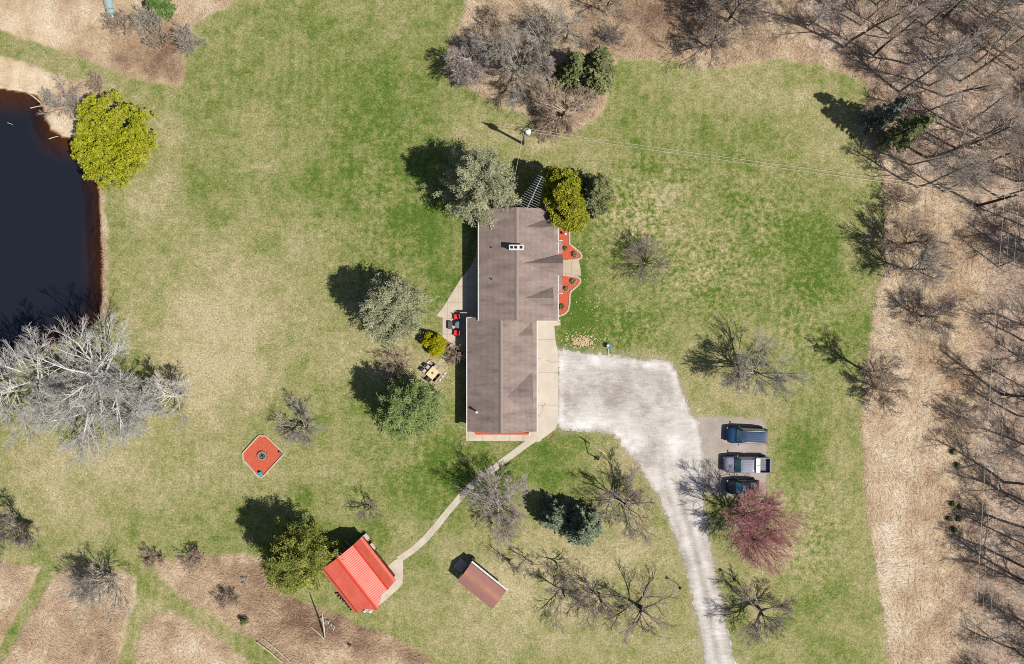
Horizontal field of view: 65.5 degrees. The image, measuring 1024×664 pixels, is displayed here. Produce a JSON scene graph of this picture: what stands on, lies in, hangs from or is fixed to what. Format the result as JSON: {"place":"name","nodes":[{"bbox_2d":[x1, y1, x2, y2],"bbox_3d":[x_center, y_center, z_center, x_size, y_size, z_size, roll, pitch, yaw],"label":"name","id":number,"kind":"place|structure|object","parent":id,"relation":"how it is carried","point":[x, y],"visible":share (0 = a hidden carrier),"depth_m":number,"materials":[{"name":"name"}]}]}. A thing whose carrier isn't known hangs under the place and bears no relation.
{"place":"outdoors","nodes":[
{"label":"outdoors","id":0,"kind":"place"},
{"bbox_2d":[437,243,477,358],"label":"patio","id":1,"kind":"structure","parent":0,"point":[462,300],"depth_m":94.35,"materials":[{"name":"concrete"}]},
{"bbox_2d":[0,0,1023,663],"bbox_3d":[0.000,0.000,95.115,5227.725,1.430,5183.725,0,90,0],"label":"ground","id":2,"kind":"structure","parent":0,"point":[256,102],"depth_m":94.40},
{"bbox_2d":[0,506,42,552],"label":"bare tree","id":3,"kind":"object","parent":2,"relation":"on","point":[25,538],"visible":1,"depth_m":90.99,"materials":[{"name":"grey plant"}]},
{"bbox_2d":[0,346,60,450],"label":"bare tree","id":4,"kind":"object","parent":2,"relation":"on","point":[9,375],"visible":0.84,"depth_m":89.94,"materials":[{"name":"silver plant"}]},
{"bbox_2d":[0,323,116,434],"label":"bare tree","id":5,"kind":"object","parent":2,"relation":"on","point":[39,406],"visible":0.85,"depth_m":87.40,"materials":[{"name":"silver plant"}]},
{"bbox_2d":[38,75,83,120],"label":"bare shrub","id":6,"kind":"object","parent":2,"relation":"on","point":[67,96],"visible":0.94,"depth_m":92.62,"materials":[{"name":"grey plant"}]},
{"bbox_2d":[31,341,129,420],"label":"bare tree","id":7,"kind":"object","parent":2,"relation":"on","point":[81,365],"visible":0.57,"depth_m":88.67,"materials":[{"name":"silver plant"}]},
{"bbox_2d":[14,311,152,453],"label":"bare tree","id":8,"kind":"object","parent":2,"relation":"on","point":[110,390],"visible":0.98,"depth_m":86.50,"materials":[{"name":"silver plant"}]},
{"bbox_2d":[32,368,155,470],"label":"bare tree","id":9,"kind":"object","parent":2,"relation":"on","point":[75,442],"visible":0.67,"depth_m":89.45,"materials":[{"name":"silver plant"}]},
{"bbox_2d":[85,71,103,93],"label":"bare shrub","id":10,"kind":"object","parent":2,"relation":"on","point":[97,80],"visible":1,"depth_m":93.37,"materials":[{"name":"brown plant"}]},
{"bbox_2d":[55,556,137,623],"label":"bare tree","id":11,"kind":"object","parent":2,"relation":"on","point":[89,587],"visible":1,"depth_m":90.81,"materials":[{"name":"grey plant"}]},
{"bbox_2d":[70,90,157,193],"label":"leafy tree","id":12,"kind":"object","parent":2,"relation":"on","point":[98,155],"visible":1,"depth_m":90.77,"materials":[{"name":"yellow plant"}]},
{"bbox_2d":[100,8,133,36],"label":"bare shrub","id":13,"kind":"object","parent":2,"relation":"on","point":[118,17],"visible":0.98,"depth_m":92.88,"materials":[{"name":"brown plant"}]},
{"bbox_2d":[91,372,164,439],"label":"bare tree","id":14,"kind":"object","parent":2,"relation":"on","point":[129,413],"visible":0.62,"depth_m":90.54,"materials":[{"name":"silver plant"}]},
{"bbox_2d":[128,2,165,38],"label":"bare shrub","id":15,"kind":"object","parent":2,"relation":"on","point":[150,19],"visible":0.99,"depth_m":92.61,"materials":[{"name":"grey plant"}]},
{"bbox_2d":[140,547,167,570],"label":"bare shrub","id":16,"kind":"object","parent":2,"relation":"on","point":[161,559],"visible":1,"depth_m":93.33,"materials":[{"name":"brown plant"}]},
{"bbox_2d":[143,24,169,49],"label":"bare shrub","id":17,"kind":"object","parent":2,"relation":"on","point":[150,42],"visible":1,"depth_m":93.27,"materials":[{"name":"brown plant"}]},
{"bbox_2d":[145,0,175,25],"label":"evergreen shrub","id":18,"kind":"object","parent":2,"relation":"on","point":[162,8],"visible":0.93,"depth_m":92.99,"materials":[{"name":"green plant"}]},
{"bbox_2d":[127,372,194,431],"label":"bare tree","id":19,"kind":"object","parent":2,"relation":"on","point":[176,392],"visible":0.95,"depth_m":89.91,"materials":[{"name":"silver plant"}]},
{"bbox_2d":[170,22,210,58],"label":"bare shrub","id":20,"kind":"object","parent":2,"relation":"on","point":[183,36],"visible":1,"depth_m":92.54,"materials":[{"name":"grey plant"}]},
{"bbox_2d":[175,545,205,579],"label":"bare shrub","id":21,"kind":"object","parent":2,"relation":"on","point":[195,561],"visible":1,"depth_m":93.12,"materials":[{"name":"brown plant"}]},
{"bbox_2d":[213,589,241,611],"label":"bare shrub","id":22,"kind":"object","parent":2,"relation":"on","point":[224,601],"visible":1,"depth_m":92.99,"materials":[{"name":"brown plant"}]},
{"bbox_2d":[242,435,284,477],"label":"fire pit bed","id":23,"kind":"object","parent":2,"relation":"on","point":[254,448],"visible":1,"depth_m":94.35,"materials":[{"name":"gravel"}]},
{"bbox_2d":[272,397,329,446],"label":"bare tree","id":24,"kind":"object","parent":2,"relation":"on","point":[290,437],"visible":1,"depth_m":91.93,"materials":[{"name":"grey plant"}]},
{"bbox_2d":[257,515,345,596],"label":"leafy tree","id":25,"kind":"object","parent":2,"relation":"on","point":[293,557],"visible":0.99,"depth_m":87.56,"materials":[{"name":"green plant"}]},
{"bbox_2d":[322,537,395,612],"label":"barn","id":26,"kind":"structure","parent":2,"relation":"on","point":[361,575],"depth_m":90.69,"materials":[{"name":"red metal"}]},
{"bbox_2d":[365,557,402,611],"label":"barn apron","id":27,"kind":"object","parent":2,"relation":"on","point":[396,566],"visible":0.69,"depth_m":94.36,"materials":[{"name":"concrete"}]},
{"bbox_2d":[350,270,439,350],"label":"pine tree","id":28,"kind":"object","parent":2,"relation":"on","point":[386,309],"visible":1,"depth_m":87.86,"materials":[{"name":"green plant"}]},
{"bbox_2d":[374,345,416,388],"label":"bare shrub","id":29,"kind":"object","parent":2,"relation":"on","point":[393,371],"visible":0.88,"depth_m":92.70,"materials":[{"name":"brown plant"}]},
{"bbox_2d":[374,370,447,446],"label":"pine tree","id":30,"kind":"object","parent":2,"relation":"on","point":[408,409],"visible":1,"depth_m":88.26,"materials":[{"name":"green plant"}]},
{"bbox_2d":[421,331,446,356],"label":"topiary bush","id":31,"kind":"object","parent":2,"relation":"on","point":[435,345],"visible":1,"depth_m":92.71,"materials":[{"name":"yellow plant"}]},
{"bbox_2d":[442,344,465,365],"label":"bare shrub","id":32,"kind":"object","parent":2,"relation":"on","point":[453,356],"visible":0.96,"depth_m":93.44,"materials":[{"name":"brown plant"}]},
{"bbox_2d":[397,441,535,559],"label":"walkway","id":33,"kind":"structure","parent":2,"relation":"on","point":[445,514],"depth_m":94.37,"materials":[{"name":"concrete"}]},
{"bbox_2d":[440,31,493,88],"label":"bare tree","id":34,"kind":"object","parent":2,"relation":"on","point":[463,71],"visible":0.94,"depth_m":91.09,"materials":[{"name":"grey plant"}]},
{"bbox_2d":[431,139,524,229],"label":"pine tree","id":35,"kind":"object","parent":2,"relation":"on","point":[482,175],"visible":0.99,"depth_m":86.69,"materials":[{"name":"green plant"}]},
{"bbox_2d":[453,558,507,608],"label":"garden shed","id":36,"kind":"structure","parent":2,"relation":"on","point":[481,584],"depth_m":92.41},
{"bbox_2d":[453,464,530,547],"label":"bare tree","id":37,"kind":"object","parent":2,"relation":"on","point":[510,527],"visible":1,"depth_m":90.52,"materials":[{"name":"grey plant"}]},
{"bbox_2d":[481,3,511,36],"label":"bare shrub","id":38,"kind":"object","parent":2,"relation":"on","point":[496,21],"visible":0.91,"depth_m":92.69,"materials":[{"name":"brown plant"}]},
{"bbox_2d":[147,88,856,450],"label":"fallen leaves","id":39,"kind":"object","parent":2,"relation":"on","point":[583,344],"visible":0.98,"depth_m":94.35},
{"bbox_2d":[466,432,539,441],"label":"garage walk","id":40,"kind":"structure","parent":2,"relation":"on","point":[473,436],"depth_m":94.36,"materials":[{"name":"concrete"}]},
{"bbox_2d":[0,0,1023,663],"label":"dry grass","id":41,"kind":"structure","parent":2,"relation":"on","point":[332,634],"depth_m":94.23,"materials":[{"name":"plant"}]},
{"bbox_2d":[470,23,556,112],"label":"bare tree","id":42,"kind":"object","parent":2,"relation":"on","point":[500,53],"visible":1,"depth_m":89.92,"materials":[{"name":"grey plant"}]},
{"bbox_2d":[466,207,562,432],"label":"house","id":43,"kind":"structure","parent":2,"relation":"on","point":[520,264],"depth_m":90.93,"materials":[{"name":"brown"}]},
{"bbox_2d":[534,320,560,440],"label":"driveway apron","id":44,"kind":"object","parent":2,"relation":"on","point":[547,386],"visible":0.89,"depth_m":94.36,"materials":[{"name":"concrete"}]},
{"bbox_2d":[520,1,579,64],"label":"bare tree","id":45,"kind":"object","parent":2,"relation":"on","point":[537,24],"visible":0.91,"depth_m":91.18,"materials":[{"name":"grey plant"}]},
{"bbox_2d":[538,492,572,531],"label":"blue spruce","id":46,"kind":"object","parent":2,"relation":"on","point":[554,516],"visible":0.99,"depth_m":91.73,"materials":[{"name":"green plant"}]},
{"bbox_2d":[537,165,589,234],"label":"cedar tree","id":47,"kind":"object","parent":2,"relation":"on","point":[562,191],"visible":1,"depth_m":88.45,"materials":[{"name":"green plant"}]},
{"bbox_2d":[530,70,603,145],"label":"bare tree","id":48,"kind":"object","parent":2,"relation":"on","point":[542,98],"visible":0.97,"depth_m":92.00,"materials":[{"name":"brown plant"}]},
{"bbox_2d":[542,576,594,631],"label":"bare tree","id":49,"kind":"object","parent":2,"relation":"on","point":[575,597],"visible":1,"depth_m":91.90,"materials":[{"name":"brown plant"}]},
{"bbox_2d":[558,274,580,316],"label":"flower bed","id":50,"kind":"object","parent":2,"relation":"on","point":[565,298],"visible":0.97,"depth_m":94.33,"materials":[{"name":"soil"}]},
{"bbox_2d":[550,3,588,50],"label":"bare tree","id":51,"kind":"object","parent":2,"relation":"on","point":[562,20],"visible":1,"depth_m":89.35,"materials":[{"name":"brown plant"}]},
{"bbox_2d":[554,50,585,94],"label":"spruce tree","id":52,"kind":"object","parent":2,"relation":"on","point":[571,68],"visible":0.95,"depth_m":90.11,"materials":[{"name":"green plant"}]},
{"bbox_2d":[559,260,580,275],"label":"front step","id":53,"kind":"object","parent":2,"relation":"on","point":[571,268],"visible":0.77,"depth_m":94.34,"materials":[{"name":"concrete"}]},
{"bbox_2d":[558,228,582,261],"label":"flower bed","id":54,"kind":"object","parent":2,"relation":"on","point":[567,255],"visible":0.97,"depth_m":94.33,"materials":[{"name":"soil"}]},
{"bbox_2d":[559,499,604,546],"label":"blue spruce","id":55,"kind":"object","parent":2,"relation":"on","point":[581,527],"visible":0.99,"depth_m":90.57,"materials":[{"name":"green plant"}]},
{"bbox_2d":[580,170,614,218],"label":"spruce tree","id":56,"kind":"object","parent":2,"relation":"on","point":[598,192],"visible":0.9,"depth_m":88.83,"materials":[{"name":"green plant"}]},
{"bbox_2d":[578,45,617,99],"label":"spruce tree","id":57,"kind":"object","parent":2,"relation":"on","point":[599,72],"visible":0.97,"depth_m":89.15,"materials":[{"name":"green plant"}]},
{"bbox_2d":[575,568,622,631],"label":"bare tree","id":58,"kind":"object","parent":2,"relation":"on","point":[600,597],"visible":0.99,"depth_m":91.91,"materials":[{"name":"brown plant"}]},
{"bbox_2d":[591,0,625,16],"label":"bare tree","id":59,"kind":"object","parent":2,"relation":"on","point":[607,4],"visible":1,"depth_m":90.95,"materials":[{"name":"brown plant"}]},
{"bbox_2d":[597,21,625,46],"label":"bare shrub","id":60,"kind":"object","parent":2,"relation":"on","point":[612,35],"visible":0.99,"depth_m":92.99,"materials":[{"name":"brown plant"}]},
{"bbox_2d":[588,460,658,547],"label":"bare tree","id":61,"kind":"object","parent":2,"relation":"on","point":[626,500],"visible":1,"depth_m":91.43,"materials":[{"name":"brown plant"}]},
{"bbox_2d":[611,572,680,643],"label":"bare tree","id":62,"kind":"object","parent":2,"relation":"on","point":[640,607],"visible":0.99,"depth_m":91.64,"materials":[{"name":"brown plant"}]},
{"bbox_2d":[622,234,671,286],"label":"bare shrub","id":63,"kind":"object","parent":2,"relation":"on","point":[642,250],"visible":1,"depth_m":92.19,"materials":[{"name":"brown plant"}]},
{"bbox_2d":[681,6,747,72],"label":"bare tree","id":64,"kind":"object","parent":2,"relation":"on","point":[709,27],"visible":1,"depth_m":90.45,"materials":[{"name":"brown plant"}]},
{"bbox_2d":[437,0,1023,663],"bbox_3d":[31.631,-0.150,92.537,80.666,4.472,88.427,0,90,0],"label":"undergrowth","id":65,"kind":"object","parent":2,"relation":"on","point":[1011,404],"visible":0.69,"depth_m":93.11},
{"bbox_2d":[694,416,767,496],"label":"parking pad","id":66,"kind":"object","parent":2,"relation":"on","point":[716,447],"visible":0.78,"depth_m":94.39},
{"bbox_2d":[726,478,759,493],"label":"car","id":67,"kind":"object","parent":66,"relation":"on","point":[733,485],"visible":0.77,"depth_m":93.36,"materials":[{"name":"teal paint"}]},
{"bbox_2d":[725,426,767,445],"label":"suv","id":68,"kind":"object","parent":66,"relation":"on","point":[747,435],"visible":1,"depth_m":92.82,"materials":[{"name":"blue paint"}]},
{"bbox_2d":[723,455,770,474],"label":"pickup truck","id":69,"kind":"object","parent":66,"relation":"on","point":[745,464],"visible":1,"depth_m":93.22,"materials":[{"name":"grey paint"}]},
{"bbox_2d":[704,0,782,37],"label":"bare tree","id":70,"kind":"object","parent":2,"relation":"on","point":[740,11],"visible":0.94,"depth_m":88.79,"materials":[{"name":"grey plant"}]},
{"bbox_2d":[717,482,809,578],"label":"red twig tree","id":71,"kind":"object","parent":2,"relation":"on","point":[764,514],"visible":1,"depth_m":89.39,"materials":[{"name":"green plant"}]},
{"bbox_2d":[728,578,798,646],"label":"bare tree","id":72,"kind":"object","parent":2,"relation":"on","point":[783,605],"visible":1,"depth_m":91.42,"materials":[{"name":"brown plant"}]},
{"bbox_2d":[714,326,813,403],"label":"bare tree","id":73,"kind":"object","parent":2,"relation":"on","point":[778,378],"visible":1,"depth_m":89.78,"materials":[{"name":"grey plant"}]},
{"bbox_2d":[808,0,845,30],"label":"forest tree","id":74,"kind":"object","parent":2,"relation":"on","point":[821,16],"visible":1,"depth_m":88.26,"materials":[{"name":"grey plant"}]},
{"bbox_2d":[835,0,915,56],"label":"forest tree","id":75,"kind":"object","parent":2,"relation":"on","point":[890,7],"visible":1,"depth_m":85.76,"materials":[{"name":"brown plant"}]},
{"bbox_2d":[857,340,913,388],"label":"bare tree","id":76,"kind":"object","parent":2,"relation":"on","point":[884,370],"visible":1,"depth_m":88.80,"materials":[{"name":"brown plant"}]},
{"bbox_2d":[858,95,914,134],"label":"spruce tree","id":77,"kind":"object","parent":2,"relation":"on","point":[889,112],"visible":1,"depth_m":89.99,"materials":[{"name":"green plant"}]},
{"bbox_2d":[870,368,911,418],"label":"bare tree","id":78,"kind":"object","parent":2,"relation":"on","point":[885,399],"visible":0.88,"depth_m":91.33,"materials":[{"name":"brown plant"}]},
{"bbox_2d":[872,0,933,56],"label":"forest tree","id":79,"kind":"object","parent":2,"relation":"on","point":[916,16],"visible":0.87,"depth_m":85.52,"materials":[{"name":"brown plant"}]},
{"bbox_2d":[884,182,925,215],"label":"bare shrub","id":80,"kind":"object","parent":2,"relation":"on","point":[913,197],"visible":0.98,"depth_m":92.78,"materials":[{"name":"brown plant"}]},
{"bbox_2d":[872,112,938,155],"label":"spruce tree","id":81,"kind":"object","parent":2,"relation":"on","point":[911,126],"visible":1,"depth_m":89.08,"materials":[{"name":"green plant"}]},
{"bbox_2d":[877,206,951,266],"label":"bare tree","id":82,"kind":"object","parent":2,"relation":"on","point":[930,239],"visible":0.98,"depth_m":89.81,"materials":[{"name":"brown plant"}]},
{"bbox_2d":[879,239,957,293],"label":"bare tree","id":83,"kind":"object","parent":2,"relation":"on","point":[926,254],"visible":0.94,"depth_m":89.14,"materials":[{"name":"grey plant"}]},
{"bbox_2d":[887,0,954,34],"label":"forest tree","id":84,"kind":"object","parent":2,"relation":"on","point":[932,2],"visible":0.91,"depth_m":86.27,"materials":[{"name":"brown plant"}]},
{"bbox_2d":[909,144,958,175],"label":"forest tree","id":85,"kind":"object","parent":2,"relation":"on","point":[938,161],"visible":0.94,"depth_m":88.39,"materials":[{"name":"grey plant"}]},
{"bbox_2d":[907,36,975,83],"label":"forest tree","id":86,"kind":"object","parent":2,"relation":"on","point":[946,54],"visible":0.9,"depth_m":86.04,"materials":[{"name":"brown plant"}]},
{"bbox_2d":[917,288,966,337],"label":"bare tree","id":87,"kind":"object","parent":2,"relation":"on","point":[947,306],"visible":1,"depth_m":90.86,"materials":[{"name":"brown plant"}]},
{"bbox_2d":[898,24,990,92],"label":"forest tree","id":88,"kind":"object","parent":2,"relation":"on","point":[953,51],"visible":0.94,"depth_m":85.84,"materials":[{"name":"brown plant"}]},
{"bbox_2d":[923,88,966,117],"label":"forest tree","id":89,"kind":"object","parent":2,"relation":"on","point":[947,104],"visible":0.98,"depth_m":88.02,"materials":[{"name":"grey plant"}]},
{"bbox_2d":[929,60,970,93],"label":"forest tree","id":90,"kind":"object","parent":2,"relation":"on","point":[952,74],"visible":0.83,"depth_m":87.89,"materials":[{"name":"grey plant"}]},
{"bbox_2d":[925,0,975,25],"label":"forest tree","id":91,"kind":"object","parent":2,"relation":"on","point":[944,10],"visible":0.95,"depth_m":88.78,"materials":[{"name":"brown plant"}]},
{"bbox_2d":[916,142,991,197],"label":"forest tree","id":92,"kind":"object","parent":2,"relation":"on","point":[969,163],"visible":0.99,"depth_m":85.41,"materials":[{"name":"grey plant"}]},
{"bbox_2d":[941,393,986,433],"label":"bare shrub","id":93,"kind":"object","parent":2,"relation":"on","point":[973,410],"visible":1,"depth_m":92.74,"materials":[{"name":"brown plant"}]},
{"bbox_2d":[943,154,997,201],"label":"forest tree","id":94,"kind":"object","parent":2,"relation":"on","point":[979,178],"visible":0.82,"depth_m":87.45,"materials":[{"name":"grey plant"}]},
{"bbox_2d":[947,10,997,51],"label":"forest tree","id":95,"kind":"object","parent":2,"relation":"on","point":[978,26],"visible":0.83,"depth_m":88.35,"materials":[{"name":"brown plant"}]},
{"bbox_2d":[948,29,998,67],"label":"forest tree","id":96,"kind":"object","parent":2,"relation":"on","point":[978,43],"visible":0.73,"depth_m":87.95,"materials":[{"name":"brown plant"}]},
{"bbox_2d":[925,94,1023,170],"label":"forest tree","id":97,"kind":"object","parent":2,"relation":"on","point":[994,147],"visible":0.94,"depth_m":83.62,"materials":[{"name":"brown plant"}]},
{"bbox_2d":[945,57,1004,112],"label":"forest tree","id":98,"kind":"object","parent":2,"relation":"on","point":[984,86],"visible":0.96,"depth_m":88.03,"materials":[{"name":"brown plant"}]},
{"bbox_2d":[954,80,1012,128],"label":"forest tree","id":99,"kind":"object","parent":2,"relation":"on","point":[998,101],"visible":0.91,"depth_m":87.36,"materials":[{"name":"grey plant"}]},
{"bbox_2d":[950,96,1023,151],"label":"forest tree","id":100,"kind":"object","parent":2,"relation":"on","point":[999,117],"visible":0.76,"depth_m":85.73,"materials":[{"name":"grey plant"}]},
{"bbox_2d":[959,21,1023,82],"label":"forest tree","id":101,"kind":"object","parent":2,"relation":"on","point":[1017,63],"visible":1,"depth_m":86.82,"materials":[{"name":"brown plant"}]},
{"bbox_2d":[972,0,1023,31],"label":"forest tree","id":102,"kind":"object","parent":2,"relation":"on","point":[1000,7],"visible":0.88,"depth_m":88.24,"materials":[{"name":"grey plant"}]},
{"bbox_2d":[974,103,1023,138],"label":"forest tree","id":103,"kind":"object","parent":2,"relation":"on","point":[1008,107],"visible":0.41,"depth_m":87.07,"materials":[{"name":"grey plant"}]},
{"bbox_2d":[976,6,1023,62],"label":"forest tree","id":104,"kind":"object","parent":2,"relation":"on","point":[1017,20],"visible":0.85,"depth_m":87.51,"materials":[{"name":"grey plant"}]},
{"bbox_2d":[978,132,1023,174],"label":"forest tree","id":105,"kind":"object","parent":2,"relation":"on","point":[1014,151],"visible":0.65,"depth_m":86.34,"materials":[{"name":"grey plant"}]},
{"bbox_2d":[558,348,736,663],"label":"gravel driveway","id":106,"kind":"structure","parent":0,"point":[639,408],"depth_m":94.39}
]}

